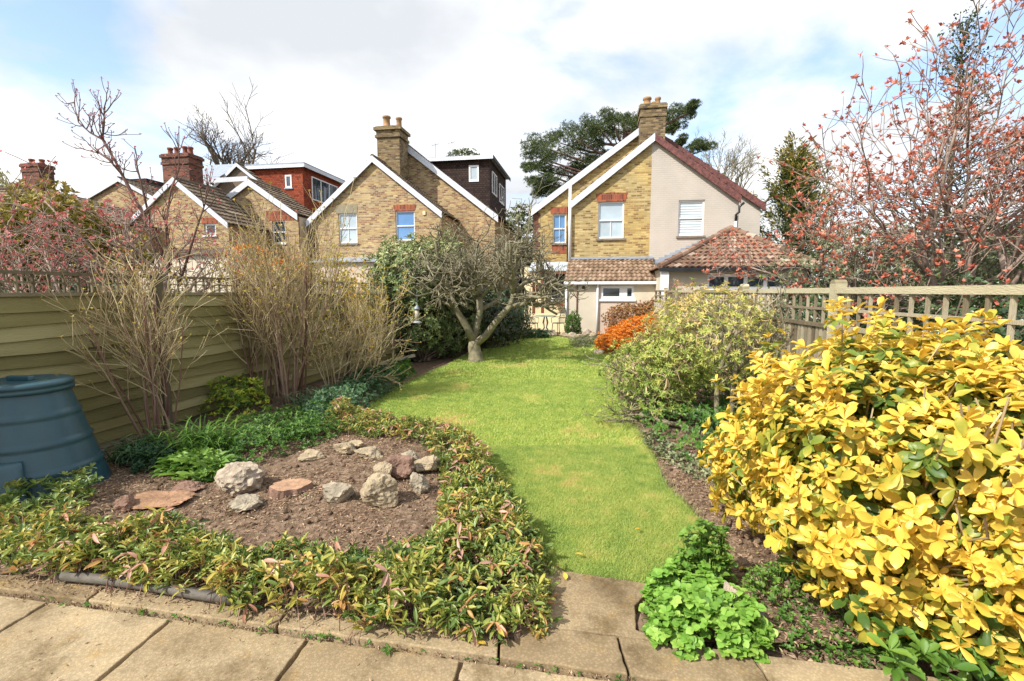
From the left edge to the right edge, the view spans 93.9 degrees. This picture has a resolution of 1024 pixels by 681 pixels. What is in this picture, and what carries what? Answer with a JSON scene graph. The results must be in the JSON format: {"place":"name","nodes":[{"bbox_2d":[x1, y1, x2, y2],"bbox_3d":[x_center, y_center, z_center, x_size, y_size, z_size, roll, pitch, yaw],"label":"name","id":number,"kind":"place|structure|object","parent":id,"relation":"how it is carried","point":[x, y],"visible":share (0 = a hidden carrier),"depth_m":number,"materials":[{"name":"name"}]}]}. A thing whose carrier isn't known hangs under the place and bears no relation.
{"place":"outdoors","nodes":[
{"label":"outdoors","id":0,"kind":"place"},
{"bbox_2d":[0,596,46,632],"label":"patio","id":1,"kind":"structure","parent":0,"point":[13,611],"depth_m":2.50,"materials":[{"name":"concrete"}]},
{"bbox_2d":[0,603,168,680],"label":"patio","id":2,"kind":"structure","parent":0,"point":[105,656],"depth_m":2.26,"materials":[{"name":"beige stone"}]},
{"bbox_2d":[101,620,305,680],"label":"patio","id":3,"kind":"structure","parent":0,"point":[214,653],"depth_m":2.17,"materials":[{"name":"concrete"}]},
{"bbox_2d":[280,640,458,680],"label":"patio","id":4,"kind":"structure","parent":0,"point":[316,660],"depth_m":2.12,"materials":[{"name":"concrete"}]},
{"bbox_2d":[306,115,520,309],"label":"brick house","id":5,"kind":"structure","parent":0,"point":[401,187],"depth_m":24.01,"materials":[{"name":"brick"}]},
{"bbox_2d":[337,213,358,244],"bbox_3d":[-8.150,-5.539,23.772,1.104,1.543,0.210,1,6,9],"label":"window","id":6,"kind":"structure","parent":5,"relation":"in","point":[351,231],"depth_m":23.83,"materials":[{"name":"white glass"}]},
{"bbox_2d":[395,211,414,241],"bbox_3d":[-5.190,-5.546,23.274,1.098,1.496,0.210,1,6,9],"label":"window","id":7,"kind":"structure","parent":5,"relation":"in","point":[405,220],"depth_m":23.33,"materials":[{"name":"glass"}]},
{"bbox_2d":[0,376,943,668],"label":"soil bed","id":8,"kind":"object","parent":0,"point":[280,462],"visible":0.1,"depth_m":3.48,"materials":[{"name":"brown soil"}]},
{"bbox_2d":[0,462,103,524],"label":"bin side plant","id":9,"kind":"object","parent":8,"relation":"on","point":[57,487],"visible":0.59,"depth_m":3.49,"materials":[{"name":"green plant"}]},
{"bbox_2d":[0,374,111,503],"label":"compost bin","id":10,"kind":"object","parent":8,"relation":"on","point":[45,428],"visible":0.92,"depth_m":3.78,"materials":[{"name":"teal plastic"}]},
{"bbox_2d":[113,494,136,511],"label":"rock","id":11,"kind":"object","parent":8,"relation":"on","point":[124,503],"visible":0.92,"depth_m":3.47,"materials":[{"name":"brown stone"}]},
{"bbox_2d":[33,229,238,443],"bbox_3d":[-3.780,0.006,4.997,1.692,2.340,2.073,0,6,0],"label":"bare stemmed shrub","id":12,"kind":"object","parent":8,"relation":"on","point":[148,340],"visible":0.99,"depth_m":4.88,"materials":[{"name":"brown plant"}]},
{"bbox_2d":[99,431,174,468],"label":"strap leaved clump","id":13,"kind":"object","parent":8,"relation":"on","point":[122,458],"visible":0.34,"depth_m":4.51,"materials":[{"name":"green plant"}]},
{"bbox_2d":[112,433,176,473],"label":"shade foliage","id":14,"kind":"object","parent":8,"relation":"on","point":[156,453],"visible":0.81,"depth_m":4.39,"materials":[{"name":"green plant"}]},
{"bbox_2d":[56,570,242,605],"bbox_3d":[-1.960,1.325,2.574,1.154,0.051,0.067,1,6,11],"label":"edging pole","id":15,"kind":"object","parent":8,"relation":"on","point":[189,592],"visible":0.65,"depth_m":2.56,"materials":[{"name":"grey plastic"}]},
{"bbox_2d":[130,490,196,508],"bbox_3d":[-2.653,1.202,3.607,0.451,0.050,0.311,0,6,0],"label":"rock","id":16,"kind":"object","parent":8,"relation":"on","point":[156,499],"visible":0.86,"depth_m":3.59,"materials":[{"name":"brown stone"}]},
{"bbox_2d":[104,408,265,459],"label":"strap leaved clump","id":17,"kind":"object","parent":8,"relation":"on","point":[213,439],"visible":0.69,"depth_m":4.69,"materials":[{"name":"green plant"}]},
{"bbox_2d":[171,480,205,491],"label":"rock","id":18,"kind":"object","parent":8,"relation":"on","point":[191,485],"visible":0.82,"depth_m":3.82,"materials":[{"name":"brown stone"}]},
{"bbox_2d":[149,446,235,483],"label":"leafy clump","id":19,"kind":"object","parent":8,"relation":"on","point":[185,463],"visible":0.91,"depth_m":4.14,"materials":[{"name":"green plant"}]},
{"bbox_2d":[197,369,270,423],"bbox_3d":[-3.709,0.688,6.387,0.837,0.640,1.955,-3,7,-29],"label":"spurge","id":20,"kind":"object","parent":8,"relation":"on","point":[245,389],"visible":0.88,"depth_m":6.05,"materials":[{"name":"green plant"}]},
{"bbox_2d":[214,461,267,494],"bbox_3d":[-2.182,1.103,3.843,0.402,0.271,0.316,0,6,0],"label":"rock","id":21,"kind":"object","parent":8,"relation":"on","point":[235,478],"visible":0.98,"depth_m":3.75,"materials":[{"name":"grey stone"}]},
{"bbox_2d":[228,493,264,511],"bbox_3d":[-1.952,1.194,3.516,0.229,0.094,0.196,0,6,0],"label":"rock","id":22,"kind":"object","parent":8,"relation":"on","point":[244,502],"visible":1,"depth_m":3.48,"materials":[{"name":"grey stone"}]},
{"bbox_2d":[182,210,332,405],"bbox_3d":[-3.401,-0.414,6.627,1.600,2.844,1.840,0,6,0],"label":"twiggy shrub","id":23,"kind":"object","parent":8,"relation":"on","point":[263,346],"visible":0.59,"depth_m":6.57,"materials":[{"name":"brown plant"}]},
{"bbox_2d":[175,177,367,404],"bbox_3d":[-3.337,-0.597,6.763,2.308,3.181,2.691,-4,7,-37],"label":"twiggy shrub","id":24,"kind":"object","parent":8,"relation":"on","point":[277,333],"visible":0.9,"depth_m":6.65,"materials":[{"name":"brown plant"}]},
{"bbox_2d":[0,395,563,646],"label":"ground cover","id":25,"kind":"object","parent":8,"relation":"on","point":[404,554],"depth_m":2.66,"materials":[{"name":"green plant"}]},
{"bbox_2d":[226,399,345,462],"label":"border perennial","id":26,"kind":"object","parent":8,"relation":"on","point":[261,439],"visible":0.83,"depth_m":5.00,"materials":[{"name":"green plant"}]},
{"bbox_2d":[268,478,312,500],"bbox_3d":[-1.765,1.190,3.766,0.314,0.140,0.275,3,7,27],"label":"rock","id":27,"kind":"object","parent":8,"relation":"on","point":[279,492],"visible":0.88,"depth_m":3.71,"materials":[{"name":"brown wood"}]},
{"bbox_2d":[258,411,344,443],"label":"strap leaved clump","id":28,"kind":"object","parent":8,"relation":"on","point":[296,434],"visible":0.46,"depth_m":5.15,"materials":[{"name":"green plant"}]},
{"bbox_2d":[297,449,324,460],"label":"rock","id":29,"kind":"object","parent":8,"relation":"on","point":[309,454],"visible":1,"depth_m":4.49,"materials":[{"name":"beige stone"}]},
{"bbox_2d":[261,385,361,414],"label":"strap leaved clump","id":30,"kind":"object","parent":8,"relation":"on","point":[301,402],"visible":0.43,"depth_m":6.43,"materials":[{"name":"green plant"}]},
{"bbox_2d":[322,482,354,503],"bbox_3d":[-1.285,1.141,3.585,0.182,0.176,0.198,5,8,40],"label":"rock","id":31,"kind":"object","parent":8,"relation":"on","point":[333,492],"visible":0.99,"depth_m":3.54,"materials":[{"name":"grey stone"}]},
{"bbox_2d":[333,442,355,453],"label":"rock","id":32,"kind":"object","parent":8,"relation":"on","point":[345,448],"visible":0.97,"depth_m":4.53,"materials":[{"name":"beige stone"}]},
{"bbox_2d":[294,363,405,429],"bbox_3d":[-2.349,0.721,7.300,1.033,0.390,3.621,0,6,0],"label":"cranesbill","id":33,"kind":"object","parent":8,"relation":"on","point":[368,384],"visible":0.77,"depth_m":7.09,"materials":[{"name":"green plant"}]},
{"bbox_2d":[284,276,425,394],"bbox_3d":[-2.429,-0.035,7.507,2.120,1.918,2.241,0,6,0],"label":"arching shrub","id":34,"kind":"object","parent":8,"relation":"on","point":[343,343],"visible":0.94,"depth_m":7.44,"materials":[{"name":"brown plant"}]},
{"bbox_2d":[354,446,381,459],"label":"rock","id":35,"kind":"object","parent":8,"relation":"on","point":[370,452],"visible":0.98,"depth_m":4.34,"materials":[{"name":"beige stone"}]},
{"bbox_2d":[316,248,420,377],"bbox_3d":[-2.627,-0.414,8.587,1.900,2.447,1.671,0,6,0],"label":"yellow leaved shrub","id":36,"kind":"object","parent":8,"relation":"on","point":[371,314],"visible":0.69,"depth_m":8.48,"materials":[{"name":"orange plant"}]},
{"bbox_2d":[359,472,397,508],"bbox_3d":[-0.992,1.098,3.554,0.261,0.252,0.249,-2,6,-22],"label":"rock","id":37,"kind":"object","parent":8,"relation":"on","point":[379,490],"visible":1,"depth_m":3.47,"materials":[{"name":"beige stone"}]},
{"bbox_2d":[373,460,391,474],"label":"rock","id":38,"kind":"object","parent":8,"relation":"on","point":[382,467],"visible":0.59,"depth_m":3.85,"materials":[{"name":"beige stone"}]},
{"bbox_2d":[386,454,414,478],"bbox_3d":[-0.931,1.067,3.997,0.257,0.232,0.228,0,6,0],"label":"rock","id":39,"kind":"object","parent":8,"relation":"on","point":[403,467],"visible":0.81,"depth_m":3.91,"materials":[{"name":"stone"}]},
{"bbox_2d":[409,472,429,493],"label":"rock","id":40,"kind":"object","parent":8,"relation":"on","point":[418,483],"visible":0.96,"depth_m":3.71,"materials":[{"name":"grey stone"}]},
{"bbox_2d":[414,454,439,471],"bbox_3d":[-0.732,1.051,4.079,0.226,0.143,0.164,0,6,0],"label":"rock","id":41,"kind":"object","parent":8,"relation":"on","point":[426,463],"visible":0.98,"depth_m":4.04,"materials":[{"name":"beige stone"}]},
{"bbox_2d":[619,373,748,459],"bbox_3d":[2.415,0.781,6.663,1.873,0.399,4.830,2,6,22],"label":"perennial","id":42,"kind":"object","parent":8,"relation":"on","point":[706,403],"visible":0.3,"depth_m":5.45,"materials":[{"name":"green plant"}]},
{"bbox_2d":[641,428,727,487],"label":"perennial","id":43,"kind":"object","parent":8,"relation":"on","point":[663,448],"visible":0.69,"depth_m":4.55,"materials":[{"name":"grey plant"}]},
{"bbox_2d":[581,257,802,433],"bbox_3d":[2.256,0.415,6.332,2.630,2.864,2.751,3,7,29],"label":"open branched shrub","id":44,"kind":"object","parent":8,"relation":"on","point":[674,375],"visible":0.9,"depth_m":5.72,"materials":[{"name":"green plant"}]},
{"bbox_2d":[671,518,737,587],"bbox_3d":[1.060,1.168,2.634,0.486,0.446,0.243,-2,6,-19],"label":"columbine","id":45,"kind":"object","parent":8,"relation":"on","point":[700,546],"visible":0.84,"depth_m":2.60,"materials":[{"name":"green plant"}]},
{"bbox_2d":[638,556,778,663],"bbox_3d":[0.925,1.284,2.398,0.644,0.264,0.644,0,6,0],"label":"columbine","id":46,"kind":"object","parent":8,"relation":"on","point":[703,599],"visible":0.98,"depth_m":2.21,"materials":[{"name":"green plant"}]},
{"bbox_2d":[690,401,742,437],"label":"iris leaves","id":47,"kind":"object","parent":8,"relation":"on","point":[713,425],"visible":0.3,"depth_m":5.43,"materials":[{"name":"green plant"}]},
{"bbox_2d":[739,558,811,607],"bbox_3d":[1.452,1.308,2.627,0.518,0.172,0.317,-2,6,-22],"label":"weed patch","id":48,"kind":"object","parent":8,"relation":"on","point":[774,578],"visible":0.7,"depth_m":2.59,"materials":[{"name":"green plant"}]},
{"bbox_2d":[767,596,896,668],"bbox_3d":[1.514,1.379,2.312,0.553,0.095,0.512,0,6,0],"label":"weed patch","id":49,"kind":"object","parent":8,"relation":"on","point":[869,648],"visible":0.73,"depth_m":2.21,"materials":[{"name":"green plant"}]},
{"bbox_2d":[695,296,1023,680],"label":"golden shrub","id":50,"kind":"object","parent":8,"relation":"on","point":[901,503],"visible":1,"depth_m":2.20,"materials":[{"name":"yellow plant"}]},
{"bbox_2d":[865,604,1015,680],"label":"green seedling","id":51,"kind":"object","parent":8,"relation":"on","point":[907,655],"visible":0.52,"depth_m":1.92,"materials":[{"name":"green plant"}]},
{"bbox_2d":[351,325,665,377],"bbox_3d":[0.000,-0.014,16.569,16.000,0.001,15.030,0,6,0],"label":"bed","id":52,"kind":"object","parent":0,"point":[420,368],"depth_m":11.33,"materials":[{"name":"soil"}]},
{"bbox_2d":[290,250,364,291],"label":"yellow flowering shrub","id":53,"kind":"object","parent":52,"relation":"on","point":[345,275],"visible":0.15,"depth_m":12.44,"materials":[{"name":"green plant"}]},
{"bbox_2d":[383,357,416,379],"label":"fennel tuft","id":54,"kind":"object","parent":52,"relation":"on","point":[406,365],"visible":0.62,"depth_m":9.07,"materials":[{"name":"green plant"}]},
{"bbox_2d":[360,226,486,362],"bbox_3d":[-2.210,-1.243,12.044,2.327,3.394,3.159,3,7,30],"label":"rhododendron","id":55,"kind":"object","parent":52,"relation":"on","point":[435,331],"visible":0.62,"depth_m":11.18,"materials":[{"name":"green plant"}]},
{"bbox_2d":[490,283,534,340],"bbox_3d":[-0.147,-0.975,16.351,1.528,2.154,2.347,5,8,43],"label":"clipped evergreen","id":56,"kind":"object","parent":52,"relation":"on","point":[526,318],"visible":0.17,"depth_m":16.27,"materials":[{"name":"green plant"}]},
{"bbox_2d":[523,328,552,338],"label":"shade plant","id":57,"kind":"object","parent":52,"relation":"on","point":[540,332],"visible":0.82,"depth_m":16.88,"materials":[{"name":"green plant"}]},
{"bbox_2d":[564,310,581,333],"bbox_3d":[2.304,-0.662,17.794,0.670,1.019,0.654,5,8,43],"label":"dwarf conifer","id":58,"kind":"object","parent":52,"relation":"on","point":[572,317],"visible":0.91,"depth_m":17.71,"materials":[{"name":"green plant"}]},
{"bbox_2d":[594,311,661,352],"bbox_3d":[3.410,-0.274,13.807,3.194,1.110,1.472,-5,8,-39],"label":"orange heath","id":59,"kind":"object","parent":52,"relation":"on","point":[625,329],"visible":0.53,"depth_m":13.27,"materials":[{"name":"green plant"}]},
{"bbox_2d":[601,293,658,329],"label":"rusty shrub","id":60,"kind":"object","parent":52,"relation":"on","point":[644,308],"visible":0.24,"depth_m":16.27,"materials":[{"name":"brown plant"}]},
{"bbox_2d":[0,0,1023,286],"label":"sky","id":61,"kind":"structure","parent":0,"point":[479,75],"materials":[{"name":"white"}]},
{"bbox_2d":[459,661,607,680],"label":"patio","id":62,"kind":"structure","parent":0,"point":[480,672],"depth_m":2.06,"materials":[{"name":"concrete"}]},
{"bbox_2d":[365,336,738,582],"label":"lawn","id":63,"kind":"structure","parent":0,"point":[520,430],"depth_m":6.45,"materials":[{"name":"green plant"}]},
{"bbox_2d":[384,177,594,362],"bbox_3d":[-0.725,-1.528,11.657,5.199,4.072,4.960,0,6,0],"label":"apple tree","id":64,"kind":"object","parent":63,"relation":"on","point":[479,276],"visible":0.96,"depth_m":10.76,"materials":[{"name":"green plant"}]},
{"bbox_2d":[445,277,534,349],"bbox_3d":[-0.929,-1.153,13.993,3.256,2.831,3.316,0,6,0],"label":"ivy mass","id":65,"kind":"object","parent":63,"relation":"on","point":[492,312],"visible":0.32,"depth_m":13.88,"materials":[{"name":"green plant"}]},
{"bbox_2d":[569,334,597,347],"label":"silver rockery plant","id":66,"kind":"object","parent":63,"relation":"on","point":[580,342],"visible":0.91,"depth_m":15.00,"materials":[{"name":"grey plant"}]},
{"bbox_2d":[523,569,648,644],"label":"path","id":67,"kind":"structure","parent":0,"point":[593,604],"depth_m":2.50,"materials":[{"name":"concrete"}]},
{"bbox_2d":[285,611,993,680],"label":"patio bedding","id":68,"kind":"object","parent":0,"point":[925,666],"depth_m":2.22,"materials":[{"name":"soil"}]},
{"bbox_2d":[0,571,104,607],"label":"kerb","id":69,"kind":"structure","parent":68,"relation":"on","point":[59,596],"depth_m":2.62,"materials":[{"name":"concrete"}]},
{"bbox_2d":[89,588,288,633],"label":"kerb","id":70,"kind":"structure","parent":68,"relation":"on","point":[193,609],"depth_m":2.46,"materials":[{"name":"concrete"}]},
{"bbox_2d":[0,561,633,680],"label":"joint litter","id":71,"kind":"object","parent":68,"relation":"on","point":[114,589],"visible":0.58,"depth_m":2.45,"materials":[{"name":"brown plant"}]},
{"bbox_2d":[278,605,498,664],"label":"kerb","id":72,"kind":"structure","parent":68,"relation":"on","point":[447,648],"depth_m":2.26,"materials":[{"name":"concrete"}]},
{"bbox_2d":[41,596,634,680],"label":"joint weeds","id":73,"kind":"object","parent":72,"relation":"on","point":[386,650],"visible":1,"depth_m":2.28,"materials":[{"name":"green plant"}]},
{"bbox_2d":[500,625,626,680],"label":"kerb","id":74,"kind":"structure","parent":68,"relation":"on","point":[586,654],"depth_m":2.16,"materials":[{"name":"concrete"}]},
{"bbox_2d":[619,637,766,680],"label":"kerb","id":75,"kind":"structure","parent":68,"relation":"on","point":[644,660],"depth_m":2.09,"materials":[{"name":"concrete"}]},
{"bbox_2d":[752,656,953,680],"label":"kerb","id":76,"kind":"structure","parent":68,"relation":"on","point":[780,669],"depth_m":2.05,"materials":[{"name":"stone"}]},
{"bbox_2d":[524,96,765,333],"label":"semi detached house","id":77,"kind":"structure","parent":0,"point":[628,210],"depth_m":19.45,"materials":[{"name":"yellow brick"}]},
{"bbox_2d":[551,214,566,244],"bbox_3d":[2.263,-5.308,22.860,0.754,1.457,0.210,1,6,9],"label":"window","id":78,"kind":"structure","parent":77,"relation":"in","point":[559,220],"depth_m":22.91,"materials":[{"name":"glass"}]},
{"bbox_2d":[596,202,624,240],"bbox_3d":[4.084,-4.928,19.739,1.169,1.570,0.210,1,6,9],"label":"window","id":79,"kind":"structure","parent":77,"relation":"in","point":[610,214],"depth_m":19.80,"materials":[{"name":"white paint"}]},
{"bbox_2d":[599,286,635,300],"bbox_3d":[4.036,-1.797,18.313,1.372,0.587,0.170,1,6,9],"label":"window","id":80,"kind":"structure","parent":77,"relation":"in","point":[608,293],"depth_m":18.31,"materials":[{"name":"white paint"}]},
{"bbox_2d":[676,200,704,237],"bbox_3d":[7.196,-4.886,19.219,1.115,1.490,0.210,1,6,9],"label":"window","id":81,"kind":"structure","parent":77,"relation":"in","point":[690,212],"depth_m":19.27,"materials":[{"name":"white paint"}]},
{"bbox_2d":[518,296,1023,344],"bbox_3d":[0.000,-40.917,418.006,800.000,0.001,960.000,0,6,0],"label":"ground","id":82,"kind":"structure","parent":0,"point":[907,307],"depth_m":42.92,"materials":[{"name":"brown soil"}]},
{"bbox_2d":[0,173,158,292],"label":"round conifer bush","id":83,"kind":"object","parent":82,"relation":"on","point":[19,215],"visible":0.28,"depth_m":9.55,"materials":[{"name":"green plant"}]},
{"bbox_2d":[0,158,161,282],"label":"hipped house","id":84,"kind":"structure","parent":82,"relation":"on","point":[34,172],"depth_m":27.45,"materials":[{"name":"brown brick"}]},
{"bbox_2d":[0,261,205,292],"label":"hedge bush","id":85,"kind":"object","parent":82,"relation":"on","point":[72,289],"visible":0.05,"depth_m":8.65,"materials":[{"name":"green plant"}]},
{"bbox_2d":[84,176,163,210],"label":"gable house","id":86,"kind":"structure","parent":82,"relation":"on","point":[108,190],"depth_m":32.00,"materials":[{"name":"brown brick"}]},
{"bbox_2d":[0,150,251,292],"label":"pink flowering tree","id":87,"kind":"object","parent":82,"relation":"on","point":[53,261],"visible":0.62,"depth_m":7.07,"materials":[{"name":"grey plant"}]},
{"bbox_2d":[55,76,221,290],"bbox_3d":[-5.800,-2.362,7.396,2.594,3.246,0.780,0,6,0],"label":"tall sapling","id":88,"kind":"object","parent":82,"relation":"on","point":[117,166],"visible":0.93,"depth_m":7.37,"materials":[{"name":"brown plant"}]},
{"bbox_2d":[123,146,268,291],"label":"brick gable house","id":89,"kind":"structure","parent":82,"relation":"on","point":[224,212],"depth_m":24.15,"materials":[{"name":"brick"}]},
{"bbox_2d":[0,270,407,448],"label":"lap board fence","id":90,"kind":"object","parent":82,"relation":"on","point":[33,327],"visible":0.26,"depth_m":5.31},
{"bbox_2d":[174,77,294,185],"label":"bare tree","id":91,"kind":"object","parent":82,"relation":"on","point":[216,157],"visible":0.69,"depth_m":43.73,"materials":[{"name":"grey plant"}]},
{"bbox_2d":[218,243,308,291],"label":"orange shrub","id":92,"kind":"object","parent":82,"relation":"on","point":[259,264],"visible":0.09,"depth_m":10.78,"materials":[{"name":"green plant"}]},
{"bbox_2d":[203,162,344,289],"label":"dormer house","id":93,"kind":"structure","parent":82,"relation":"on","point":[236,180],"depth_m":28.94,"materials":[{"name":"brown brick"}]},
{"bbox_2d":[271,221,286,244],"bbox_3d":[-12.994,-6.013,26.681,0.917,1.312,0.210,1,6,9],"label":"window","id":94,"kind":"structure","parent":93,"relation":"in","point":[283,227],"depth_m":26.74,"materials":[{"name":"grey glass"}]},
{"bbox_2d":[448,147,479,155],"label":"distant tree","id":95,"kind":"object","parent":82,"relation":"on","point":[457,151],"visible":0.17,"depth_m":40.06,"materials":[{"name":"green plant"}]},
{"bbox_2d":[506,203,532,312],"bbox_3d":[-0.173,-6.056,35.528,7.456,8.235,4.914,0,6,0],"label":"distant tree","id":96,"kind":"object","parent":82,"relation":"on","point":[521,216],"visible":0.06,"depth_m":34.67,"materials":[{"name":"green plant"}]},
{"bbox_2d":[519,98,718,197],"bbox_3d":[8.626,-11.474,41.522,16.201,17.776,8.786,0,6,0],"label":"pine tree","id":97,"kind":"object","parent":82,"relation":"on","point":[590,129],"visible":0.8,"depth_m":39.54,"materials":[{"name":"green plant"}]},
{"bbox_2d":[649,225,822,319],"bbox_3d":[7.535,-2.138,17.229,5.002,4.052,4.325,1,6,9],"label":"hipped extension","id":98,"kind":"object","parent":82,"relation":"on","point":[666,273],"visible":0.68,"depth_m":15.63,"materials":[{"name":"brown tile"}]},
{"bbox_2d":[707,274,785,289],"bbox_3d":[7.571,-1.897,15.507,2.393,0.492,0.070,1,6,9],"label":"window","id":99,"kind":"structure","parent":98,"relation":"in","point":[733,281],"depth_m":15.53,"materials":[{"name":"white paint"}]},
{"bbox_2d":[689,126,844,227],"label":"bare tree","id":100,"kind":"object","parent":82,"relation":"on","point":[734,168],"visible":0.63,"depth_m":48.41,"materials":[{"name":"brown plant"}]},
{"bbox_2d":[748,128,870,258],"bbox_3d":[13.588,-5.517,23.791,6.752,9.441,6.232,0,6,0],"label":"golden cypress","id":101,"kind":"object","parent":82,"relation":"on","point":[799,162],"visible":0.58,"depth_m":22.72,"materials":[{"name":"green plant"}]},
{"bbox_2d":[663,280,1023,413],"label":"trellis fence","id":102,"kind":"object","parent":82,"relation":"on","point":[808,332],"visible":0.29,"depth_m":4.16,"materials":[{"name":"beige wood"}]},
{"bbox_2d":[696,0,1023,330],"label":"red budded tree","id":103,"kind":"object","parent":82,"relation":"on","point":[1008,265],"visible":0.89,"depth_m":7.08,"materials":[{"name":"grey plant"}]},
{"bbox_2d":[759,216,1023,337],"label":"grey leaved bush","id":104,"kind":"object","parent":82,"relation":"on","point":[985,272],"visible":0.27,"depth_m":8.47,"materials":[{"name":"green plant"}]},
{"bbox_2d":[766,264,1023,413],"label":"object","id":105,"kind":"object","parent":82,"relation":"on","point":[1003,311],"visible":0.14,"depth_m":5.50,"materials":[{"name":"green plant"}]},
{"bbox_2d":[782,207,1023,308],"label":"distant tree","id":106,"kind":"object","parent":82,"relation":"on","point":[866,232],"visible":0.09,"depth_m":36.56,"materials":[{"name":"brown plant"}]},
{"bbox_2d":[892,0,1023,323],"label":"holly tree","id":107,"kind":"object","parent":82,"relation":"on","point":[959,59],"visible":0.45,"depth_m":8.54,"materials":[{"name":"green plant"}]},
{"label":"far patio","id":108,"kind":"structure","parent":0,"visible":0},
{"bbox_2d":[525,313,564,331],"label":"patio wall","id":109,"kind":"structure","parent":108,"relation":"on","point":[539,321],"depth_m":19.59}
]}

